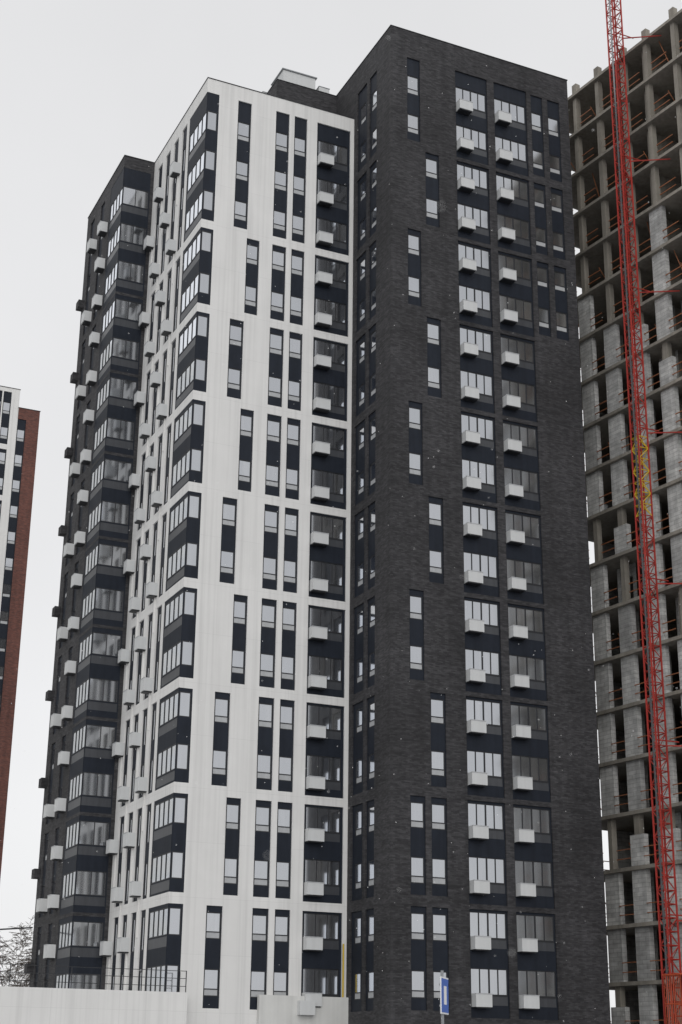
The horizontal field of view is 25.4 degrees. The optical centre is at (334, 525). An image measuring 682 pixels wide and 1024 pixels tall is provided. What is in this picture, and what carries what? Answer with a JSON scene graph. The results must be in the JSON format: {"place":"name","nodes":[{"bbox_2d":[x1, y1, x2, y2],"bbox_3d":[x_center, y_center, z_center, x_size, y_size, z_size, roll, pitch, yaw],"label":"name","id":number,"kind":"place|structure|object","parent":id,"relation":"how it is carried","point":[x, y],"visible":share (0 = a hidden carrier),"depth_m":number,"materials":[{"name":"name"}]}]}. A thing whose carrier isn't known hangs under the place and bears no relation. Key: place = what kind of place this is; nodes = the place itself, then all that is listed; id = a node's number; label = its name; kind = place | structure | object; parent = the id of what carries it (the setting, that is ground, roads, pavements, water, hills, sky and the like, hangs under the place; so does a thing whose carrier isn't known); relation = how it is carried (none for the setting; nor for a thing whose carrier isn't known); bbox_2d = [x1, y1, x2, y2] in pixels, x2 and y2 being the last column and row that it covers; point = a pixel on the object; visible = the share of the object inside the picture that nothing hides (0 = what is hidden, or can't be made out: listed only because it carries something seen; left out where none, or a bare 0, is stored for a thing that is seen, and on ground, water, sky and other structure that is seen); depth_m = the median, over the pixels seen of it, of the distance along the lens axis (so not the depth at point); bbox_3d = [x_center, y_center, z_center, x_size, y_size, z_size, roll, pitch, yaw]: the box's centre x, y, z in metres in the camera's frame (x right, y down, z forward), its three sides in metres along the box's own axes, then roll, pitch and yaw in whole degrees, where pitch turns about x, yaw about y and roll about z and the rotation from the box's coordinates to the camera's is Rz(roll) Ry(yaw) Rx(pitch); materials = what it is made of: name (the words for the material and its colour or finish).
{"place":"outdoors","nodes":[
{"label":"outdoors","id":0,"kind":"place"},
{"bbox_2d":[0,385,40,877],"bbox_3d":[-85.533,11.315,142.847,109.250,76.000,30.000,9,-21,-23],"label":"neighbour building","id":1,"kind":"structure","parent":0,"point":[19,427],"depth_m":163.99,"materials":[{"name":"brick"}]},
{"bbox_2d":[2,17,676,1020],"bbox_3d":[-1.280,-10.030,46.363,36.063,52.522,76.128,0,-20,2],"label":"snowflakes","id":2,"kind":"object","parent":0,"point":[378,431],"depth_m":26.14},
{"bbox_2d":[0,0,681,1022],"label":"sky","id":3,"kind":"structure","parent":0,"point":[66,66],"materials":[{"name":"white"}]},
{"label":"ground","id":4,"kind":"structure","parent":0,"visible":0},
{"bbox_2d":[0,915,33,986],"bbox_3d":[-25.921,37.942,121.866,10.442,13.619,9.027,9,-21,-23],"label":"birch tree","id":5,"kind":"object","parent":4,"relation":"on","point":[26,958],"visible":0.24,"depth_m":123.76,"materials":[{"name":"grey plant"}]},
{"bbox_2d":[0,25,610,1023],"bbox_3d":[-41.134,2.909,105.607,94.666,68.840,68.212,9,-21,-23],"label":"tower building","id":6,"kind":"structure","parent":4,"relation":"on","point":[400,619],"depth_m":92.36,"materials":[{"name":"brick"}]},
{"bbox_2d":[439,970,448,1023],"bbox_3d":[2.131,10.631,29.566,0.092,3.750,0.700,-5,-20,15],"label":"road sign","id":7,"kind":"object","parent":4,"relation":"on","point":[444,1001],"visible":1,"depth_m":29.92,"materials":[{"name":"metal"}]},
{"bbox_2d":[568,0,681,1023],"bbox_3d":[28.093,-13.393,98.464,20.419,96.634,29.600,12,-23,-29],"label":"construction building","id":8,"kind":"structure","parent":4,"relation":"on","point":[626,153],"depth_m":98.60,"materials":[{"name":"concrete"}]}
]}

